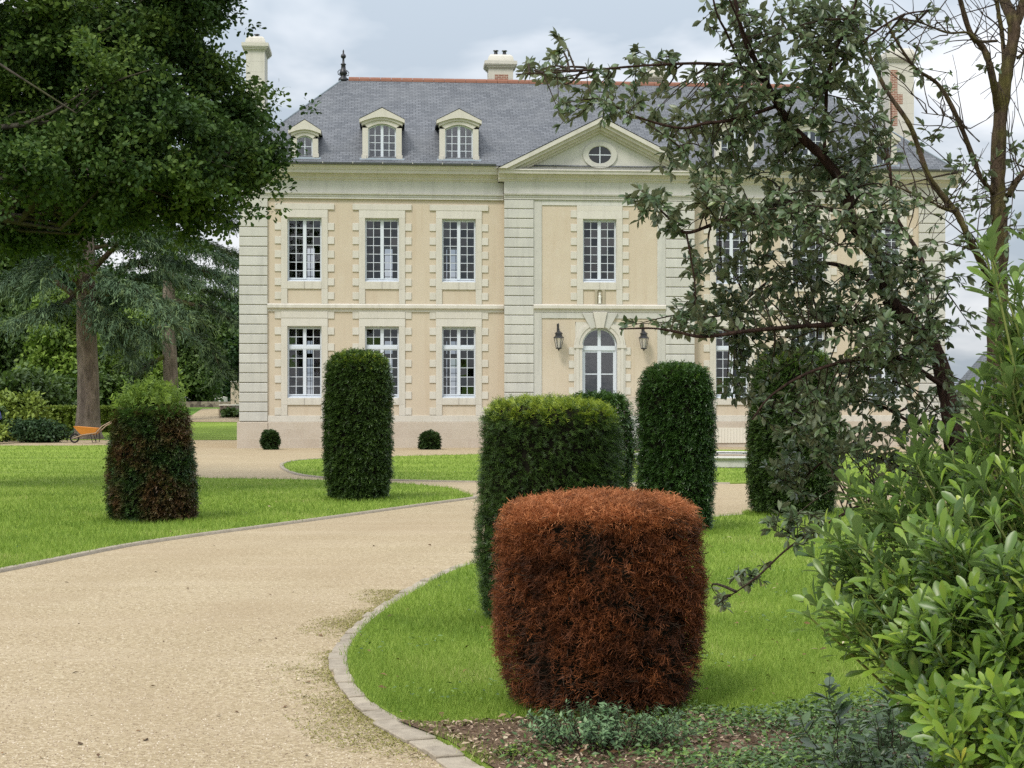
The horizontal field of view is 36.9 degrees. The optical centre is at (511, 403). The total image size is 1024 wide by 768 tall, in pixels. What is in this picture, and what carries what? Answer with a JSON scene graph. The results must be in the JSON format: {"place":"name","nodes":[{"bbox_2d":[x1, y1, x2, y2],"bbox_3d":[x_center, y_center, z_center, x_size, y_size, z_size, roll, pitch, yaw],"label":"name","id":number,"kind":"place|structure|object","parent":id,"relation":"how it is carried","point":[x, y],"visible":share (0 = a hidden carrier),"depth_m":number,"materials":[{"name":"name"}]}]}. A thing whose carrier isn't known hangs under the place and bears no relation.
{"place":"outdoors","nodes":[
{"label":"outdoors","id":0,"kind":"place"},
{"bbox_2d":[60,422,236,439],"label":"lawn","id":1,"kind":"structure","parent":0,"point":[214,430],"depth_m":79.42,"materials":[{"name":"green plant"}]},
{"bbox_2d":[0,360,76,414],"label":"rounded bush","id":2,"kind":"object","parent":1,"relation":"on","point":[23,380],"visible":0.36,"depth_m":77.37,"materials":[{"name":"green plant"}]},
{"bbox_2d":[43,404,76,434],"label":"clipped hedge","id":3,"kind":"object","parent":1,"relation":"on","point":[64,414],"visible":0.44,"depth_m":75.70,"materials":[{"name":"green plant"}]},
{"bbox_2d":[47,370,76,403],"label":"rounded bush","id":4,"kind":"object","parent":1,"relation":"on","point":[71,381],"visible":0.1,"depth_m":83.05,"materials":[{"name":"green plant"}]},
{"bbox_2d":[100,405,120,431],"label":"clipped hedge","id":5,"kind":"object","parent":1,"relation":"on","point":[105,411],"visible":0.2,"depth_m":78.71,"materials":[{"name":"green plant"}]},
{"bbox_2d":[0,58,239,438],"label":"cedar tree","id":6,"kind":"object","parent":1,"relation":"on","point":[91,323],"visible":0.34,"depth_m":69.65,"materials":[{"name":"green plant"}]},
{"bbox_2d":[188,409,238,421],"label":"garden path","id":7,"kind":"structure","parent":0,"point":[207,415],"depth_m":98.83,"materials":[{"name":"beige gravel"}]},
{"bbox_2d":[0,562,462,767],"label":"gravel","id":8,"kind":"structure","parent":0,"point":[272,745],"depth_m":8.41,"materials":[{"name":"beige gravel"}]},
{"bbox_2d":[0,444,472,567],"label":"lawn","id":9,"kind":"structure","parent":0,"point":[91,453],"depth_m":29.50,"materials":[{"name":"green plant"}]},
{"bbox_2d":[102,373,201,523],"bbox_3d":[-5.011,0.658,21.391,1.370,2.178,1.398,-1,0,0],"label":"topiary","id":10,"kind":"object","parent":9,"relation":"on","point":[151,465],"visible":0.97,"depth_m":21.00,"materials":[{"name":"green plant"}]},
{"bbox_2d":[0,0,321,283],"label":"oak tree","id":11,"kind":"object","parent":9,"relation":"on","point":[57,125],"visible":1,"depth_m":26.56,"materials":[{"name":"green plant"}]},
{"bbox_2d":[320,347,395,500],"bbox_3d":[-2.626,0.383,26.081,1.325,2.720,1.320,0,1,0],"label":"topiary","id":12,"kind":"object","parent":9,"relation":"on","point":[357,417],"visible":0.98,"depth_m":25.67,"materials":[{"name":"green plant"}]},
{"bbox_2d":[0,440,1013,767],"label":"gravel drive","id":13,"kind":"structure","parent":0,"point":[392,540],"depth_m":11.36,"materials":[{"name":"beige gravel"}]},
{"bbox_2d":[0,406,12,441],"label":"hydrangea bush","id":14,"kind":"object","parent":13,"relation":"on","point":[2,417],"visible":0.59,"depth_m":65.85,"materials":[{"name":"green plant"}]},
{"bbox_2d":[70,422,111,442],"bbox_3d":[-17.499,1.158,64.000,1.865,0.952,0.642,0,0,0],"label":"wheelbarrow","id":15,"kind":"object","parent":13,"relation":"on","point":[83,431],"visible":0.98,"depth_m":63.76,"materials":[{"name":"orange paint"}]},
{"bbox_2d":[0,496,476,572],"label":"lawn edging","id":16,"kind":"object","parent":13,"relation":"on","point":[50,560],"visible":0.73,"depth_m":19.12,"materials":[{"name":"beige stone"}]},
{"bbox_2d":[259,429,280,449],"bbox_3d":[-8.708,1.323,55.296,0.834,0.856,0.860,0,2,0],"label":"box ball","id":17,"kind":"object","parent":13,"relation":"on","point":[270,439],"visible":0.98,"depth_m":55.07,"materials":[{"name":"green plant"}]},
{"bbox_2d":[264,589,440,767],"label":"moss","id":18,"kind":"object","parent":13,"relation":"on","point":[359,717],"visible":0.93,"depth_m":8.26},
{"bbox_2d":[417,429,441,449],"bbox_3d":[-2.974,1.329,55.493,0.958,0.853,0.958,1,1,0],"label":"box ball","id":19,"kind":"object","parent":13,"relation":"on","point":[430,439],"visible":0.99,"depth_m":55.23,"materials":[{"name":"green plant"}]},
{"bbox_2d":[1,496,909,762],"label":"fallen leaves","id":20,"kind":"object","parent":13,"relation":"on","point":[502,714],"visible":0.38,"depth_m":8.67,"materials":[{"name":"brown plant"}]},
{"bbox_2d":[280,458,729,483],"bbox_3d":[-2.562,1.642,38.134,6.755,0.056,18.144,0,0,-27],"label":"lawn edging","id":21,"kind":"object","parent":13,"relation":"on","point":[287,470],"visible":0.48,"depth_m":32.77,"materials":[{"name":"grey stone"}]},
{"bbox_2d":[328,507,841,767],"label":"stone kerb","id":22,"kind":"structure","parent":13,"relation":"on","point":[439,752],"depth_m":8.06,"materials":[{"name":"grey stone"}]},
{"bbox_2d":[573,389,637,490],"bbox_3d":[1.386,0.772,24.383,1.325,2.038,1.353,-1,1,0],"label":"topiary","id":23,"kind":"object","parent":13,"relation":"on","point":[615,399],"visible":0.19,"depth_m":24.13,"materials":[{"name":"green plant"}]},
{"bbox_2d":[0,0,1023,393],"label":"sky","id":24,"kind":"structure","parent":0,"point":[307,39],"materials":[{"name":"white"}]},
{"bbox_2d":[11,495,1023,767],"bbox_3d":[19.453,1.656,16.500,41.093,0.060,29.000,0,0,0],"label":"lawn","id":25,"kind":"structure","parent":0,"point":[484,764],"depth_m":10.60,"materials":[{"name":"green plant"}]},
{"bbox_2d":[470,391,626,620],"bbox_3d":[0.272,0.793,11.538,1.182,1.793,1.200,1,0,0],"label":"topiary","id":26,"kind":"object","parent":25,"relation":"on","point":[539,443],"visible":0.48,"depth_m":11.17,"materials":[{"name":"green plant"}]},
{"bbox_2d":[399,699,945,767],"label":"flower bed","id":27,"kind":"object","parent":25,"relation":"on","point":[479,727],"visible":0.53,"depth_m":7.32,"materials":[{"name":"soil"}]},
{"bbox_2d":[490,743,532,756],"bbox_3d":[-0.006,1.577,7.000,0.163,0.066,0.146,0,0,43],"label":"weed","id":28,"kind":"object","parent":27,"relation":"on","point":[514,750],"visible":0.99,"depth_m":6.99,"materials":[{"name":"green plant"}]},
{"bbox_2d":[487,484,712,719],"bbox_3d":[0.473,1.071,8.295,1.238,1.266,1.238,-1,-1,0],"label":"topiary","id":29,"kind":"object","parent":27,"relation":"on","point":[599,596],"visible":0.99,"depth_m":7.90,"materials":[{"name":"brown plant"}]},
{"bbox_2d":[518,696,701,751],"bbox_3d":[0.456,1.493,7.230,0.867,0.231,0.556,0,0,0],"label":"silvery shrublet","id":30,"kind":"object","parent":27,"relation":"on","point":[609,728],"visible":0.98,"depth_m":7.17,"materials":[{"name":"green plant"}]},
{"bbox_2d":[476,675,949,767],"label":"ground cover","id":31,"kind":"object","parent":27,"relation":"on","point":[788,759],"visible":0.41,"depth_m":7.16,"materials":[{"name":"green plant"}]},
{"bbox_2d":[515,0,984,764],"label":"leaning evergreen tree","id":32,"kind":"object","parent":27,"relation":"on","point":[769,216],"visible":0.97,"depth_m":5.75,"materials":[{"name":"green plant"}]},
{"bbox_2d":[786,667,905,763],"bbox_3d":[1.474,1.362,6.573,0.592,0.490,0.326,0,0,0],"label":"dark sapling","id":33,"kind":"object","parent":27,"relation":"on","point":[842,709],"visible":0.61,"depth_m":6.56,"materials":[{"name":"green plant"}]},
{"bbox_2d":[810,700,954,767],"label":"dark sapling","id":34,"kind":"object","parent":27,"relation":"on","point":[879,754],"visible":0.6,"depth_m":6.21,"materials":[{"name":"green plant"}]},
{"bbox_2d":[786,215,1023,767],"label":"glossy shrub","id":35,"kind":"object","parent":27,"relation":"on","point":[948,635],"visible":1,"depth_m":4.63,"materials":[{"name":"green plant"}]},
{"bbox_2d":[858,0,1023,570],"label":"mossy bare tree","id":36,"kind":"object","parent":27,"relation":"on","point":[1000,194],"visible":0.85,"depth_m":7.89,"materials":[{"name":"brown plant"}]},
{"bbox_2d":[632,359,718,531],"bbox_3d":[2.090,0.582,19.595,1.124,2.318,1.131,0,0,0],"label":"topiary","id":37,"kind":"object","parent":25,"relation":"on","point":[676,429],"visible":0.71,"depth_m":19.24,"materials":[{"name":"green plant"}]},
{"bbox_2d":[743,345,842,515],"bbox_3d":[4.146,0.425,22.599,1.484,2.629,1.476,1,0,0],"label":"topiary","id":38,"kind":"object","parent":25,"relation":"on","point":[760,445],"visible":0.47,"depth_m":22.18,"materials":[{"name":"green plant"}]},
{"bbox_2d":[187,401,1012,439],"bbox_3d":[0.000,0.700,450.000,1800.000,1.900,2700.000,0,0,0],"label":"ground","id":39,"kind":"structure","parent":0,"point":[193,410],"depth_m":115.70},
{"bbox_2d":[0,423,11,441],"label":"rounded bush","id":40,"kind":"object","parent":39,"relation":"on","point":[4,431],"visible":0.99,"depth_m":63.14,"materials":[{"name":"green plant"}]},
{"bbox_2d":[0,388,55,440],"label":"rounded bush","id":41,"kind":"object","parent":39,"relation":"on","point":[26,406],"visible":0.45,"depth_m":68.50,"materials":[{"name":"green plant"}]},
{"bbox_2d":[0,251,68,377],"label":"broadleaf tree","id":42,"kind":"object","parent":39,"relation":"on","point":[8,355],"visible":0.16,"depth_m":102.93,"materials":[{"name":"green plant"}]},
{"bbox_2d":[0,416,76,442],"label":"spreading bush","id":43,"kind":"object","parent":39,"relation":"on","point":[40,430],"visible":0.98,"depth_m":64.99,"materials":[{"name":"green plant"}]},
{"bbox_2d":[11,285,108,378],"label":"broadleaf tree","id":44,"kind":"object","parent":39,"relation":"on","point":[56,350],"visible":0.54,"depth_m":97.98,"materials":[{"name":"green plant"}]},
{"bbox_2d":[10,196,109,359],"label":"broadleaf tree","id":45,"kind":"object","parent":39,"relation":"on","point":[72,285],"visible":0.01,"depth_m":115.64,"materials":[{"name":"green plant"}]},
{"bbox_2d":[73,239,122,271],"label":"broadleaf tree","id":46,"kind":"object","parent":39,"relation":"on","point":[97,257],"depth_m":150.26,"materials":[{"name":"green plant"}]},
{"bbox_2d":[73,360,134,405],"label":"rounded bush","id":47,"kind":"object","parent":39,"relation":"on","point":[108,386],"visible":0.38,"depth_m":87.27,"materials":[{"name":"green plant"}]},
{"bbox_2d":[96,261,160,363],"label":"broadleaf tree","id":48,"kind":"object","parent":39,"relation":"on","point":[110,300],"visible":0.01,"depth_m":127.62,"materials":[{"name":"green plant"}]},
{"bbox_2d":[97,308,185,390],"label":"broadleaf tree","id":49,"kind":"object","parent":39,"relation":"on","point":[157,372],"visible":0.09,"depth_m":110.92,"materials":[{"name":"green plant"}]},
{"bbox_2d":[119,266,192,311],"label":"broadleaf tree","id":50,"kind":"object","parent":39,"relation":"on","point":[154,287],"visible":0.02,"depth_m":136.32,"materials":[{"name":"green plant"}]},
{"bbox_2d":[112,79,239,392],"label":"pine tree","id":51,"kind":"object","parent":39,"relation":"on","point":[170,366],"visible":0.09,"depth_m":93.25,"materials":[{"name":"green plant"}]},
{"bbox_2d":[160,280,238,401],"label":"broadleaf tree","id":52,"kind":"object","parent":39,"relation":"on","point":[195,379],"visible":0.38,"depth_m":124.03,"materials":[{"name":"green plant"}]},
{"bbox_2d":[180,396,226,401],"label":"glasshouse","id":53,"kind":"structure","parent":39,"relation":"on","point":[224,399],"depth_m":135.60,"materials":[{"name":"white paint"}]},
{"bbox_2d":[182,402,230,406],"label":"rubble wall","id":54,"kind":"structure","parent":39,"relation":"on","point":[202,404],"depth_m":121.00,"materials":[{"name":"stone"}]},
{"bbox_2d":[214,299,238,400],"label":"broadleaf tree","id":55,"kind":"object","parent":39,"relation":"on","point":[233,355],"visible":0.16,"depth_m":137.63,"materials":[{"name":"green plant"}]},
{"bbox_2d":[219,404,238,409],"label":"wall","id":56,"kind":"structure","parent":39,"relation":"on","point":[222,406],"depth_m":104.00,"materials":[{"name":"stone"}]},
{"bbox_2d":[220,406,238,416],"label":"rounded bush","id":57,"kind":"object","parent":39,"relation":"on","point":[229,412],"visible":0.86,"depth_m":99.33,"materials":[{"name":"green plant"}]},
{"bbox_2d":[230,381,238,403],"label":"ivy pillar","id":58,"kind":"structure","parent":39,"relation":"on","point":[234,396],"depth_m":113.00,"materials":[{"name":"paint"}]},
{"bbox_2d":[237,34,962,447],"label":"chateau","id":59,"kind":"structure","parent":39,"relation":"on","point":[503,190],"depth_m":57.57,"materials":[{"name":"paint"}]},
{"bbox_2d":[275,203,333,303],"bbox_3d":[-7.730,-5.590,57.258,2.200,3.720,0.355,0,0,-5],"label":"window","id":60,"kind":"structure","parent":59,"relation":"in","point":[300,211],"depth_m":57.13,"materials":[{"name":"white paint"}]},
{"bbox_2d":[275,311,333,415],"bbox_3d":[-7.730,-1.502,57.257,2.200,3.875,0.357,0,0,-5],"label":"window","id":61,"kind":"structure","parent":59,"relation":"in","point":[289,320],"depth_m":57.13,"materials":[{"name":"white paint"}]},
{"bbox_2d":[307,341,312,393],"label":"window","id":62,"kind":"structure","parent":59,"relation":"in","point":[310,355],"depth_m":67.48,"materials":[{"name":"white paint"}]},
{"bbox_2d":[307,246,314,279],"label":"window","id":63,"kind":"structure","parent":59,"relation":"in","point":[310,247],"depth_m":67.48,"materials":[{"name":"white paint"}]},
{"bbox_2d":[352,204,411,303],"bbox_3d":[-4.859,-5.590,57.484,2.200,3.720,0.355,0,0,-4],"label":"window","id":64,"kind":"structure","parent":59,"relation":"in","point":[381,213],"depth_m":57.37,"materials":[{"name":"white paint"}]},
{"bbox_2d":[352,312,411,414],"bbox_3d":[-4.859,-1.502,57.483,2.200,3.875,0.357,0,0,-4],"label":"window","id":65,"kind":"structure","parent":59,"relation":"in","point":[367,320],"depth_m":57.37,"materials":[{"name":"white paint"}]},
{"bbox_2d":[384,247,391,277],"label":"window","id":66,"kind":"structure","parent":59,"relation":"in","point":[384,247],"depth_m":67.73,"materials":[{"name":"white paint"}]},
{"bbox_2d":[384,341,391,365],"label":"window","id":67,"kind":"structure","parent":59,"relation":"in","point":[386,355],"depth_m":67.73,"materials":[{"name":"white paint"}]},
{"bbox_2d":[446,247,456,280],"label":"window","id":68,"kind":"structure","parent":59,"relation":"in","point":[447,248],"depth_m":67.95,"materials":[{"name":"white paint"}]},
{"bbox_2d":[446,341,456,393],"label":"window","id":69,"kind":"structure","parent":59,"relation":"in","point":[448,342],"depth_m":67.95,"materials":[{"name":"white paint"}]},
{"bbox_2d":[430,205,487,303],"bbox_3d":[-2.003,-5.590,57.708,2.200,3.720,0.355,0,0,-5],"label":"window","id":70,"kind":"structure","parent":59,"relation":"in","point":[444,213],"depth_m":57.58,"materials":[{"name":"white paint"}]},
{"bbox_2d":[430,312,487,414],"bbox_3d":[-2.003,-1.502,57.707,2.200,3.875,0.357,0,0,-5],"label":"window","id":71,"kind":"structure","parent":59,"relation":"in","point":[458,321],"depth_m":57.59,"materials":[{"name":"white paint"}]},
{"bbox_2d":[554,323,563,350],"bbox_3d":[1.760,-2.496,57.252,0.357,1.032,0.505,0,0,22],"label":"wall lantern","id":72,"kind":"object","parent":59,"relation":"attached to","point":[558,333],"depth_m":57.14,"materials":[{"name":"black metal"}]},
{"bbox_2d":[582,328,616,412],"bbox_3d":[3.277,-1.205,57.811,1.320,3.270,0.100,0,0,-4],"label":"front door","id":73,"kind":"structure","parent":59,"relation":"in","point":[598,349],"depth_m":57.78,"materials":[{"name":"white paint"}]},
{"bbox_2d":[571,206,628,304],"bbox_3d":[3.283,-5.579,57.776,2.200,3.698,0.350,0,0,-4],"label":"window","id":74,"kind":"structure","parent":59,"relation":"in","point":[599,214],"depth_m":57.66,"materials":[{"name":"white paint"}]},
{"bbox_2d":[624,396,639,415],"bbox_3d":[4.587,0.193,57.734,0.840,0.947,0.042,0,0,-5],"label":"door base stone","id":75,"kind":"structure","parent":59,"relation":"in","point":[632,398],"depth_m":57.71,"materials":[{"name":"beige stone"}]},
{"bbox_2d":[639,324,648,350],"bbox_3d":[4.951,-2.496,57.503,0.505,1.032,0.357,0,0,-68],"label":"wall lantern","id":76,"kind":"object","parent":59,"relation":"attached to","point":[643,334],"depth_m":57.40,"materials":[{"name":"black metal"}]},
{"bbox_2d":[703,208,760,305],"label":"window","id":77,"kind":"structure","parent":59,"relation":"in","point":[712,241],"depth_m":58.36,"materials":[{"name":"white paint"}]},
{"bbox_2d":[703,314,760,413],"bbox_3d":[8.355,-1.502,58.522,2.200,3.875,0.357,0,0,-5],"label":"window","id":78,"kind":"structure","parent":59,"relation":"in","point":[712,348],"depth_m":58.33,"materials":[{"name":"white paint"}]},
{"bbox_2d":[780,209,836,305],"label":"window","id":79,"kind":"structure","parent":59,"relation":"in","point":[833,258],"depth_m":58.64,"materials":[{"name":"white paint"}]},
{"bbox_2d":[780,314,836,377],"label":"window","id":80,"kind":"structure","parent":59,"relation":"in","point":[829,349],"depth_m":58.66,"materials":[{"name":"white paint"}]},
{"bbox_2d":[856,209,912,303],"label":"window","id":81,"kind":"structure","parent":59,"relation":"in","point":[903,220],"depth_m":58.87,"materials":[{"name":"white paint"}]},
{"bbox_2d":[856,315,912,414],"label":"window","id":82,"kind":"structure","parent":59,"relation":"in","point":[904,403],"depth_m":58.87,"materials":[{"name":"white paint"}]},
{"bbox_2d":[697,72,738,82],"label":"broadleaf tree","id":83,"kind":"object","parent":39,"relation":"on","point":[729,79],"depth_m":91.33,"materials":[{"name":"green plant"}]},
{"bbox_2d":[956,353,1008,433],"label":"outbuilding","id":84,"kind":"structure","parent":39,"relation":"on","point":[969,374],"depth_m":78.71,"materials":[{"name":"paint"}]},
{"bbox_2d":[282,450,1018,483],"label":"lawn","id":85,"kind":"structure","parent":0,"point":[476,464],"depth_m":38.63,"materials":[{"name":"green plant"}]},
{"bbox_2d":[637,451,747,466],"bbox_3d":[5.650,1.475,41.200,4.760,0.270,4.760,0,0,0],"label":"stone basin","id":86,"kind":"object","parent":85,"relation":"on","point":[730,458],"visible":0.15,"depth_m":38.92,"materials":[{"name":"white stone"}]}
]}

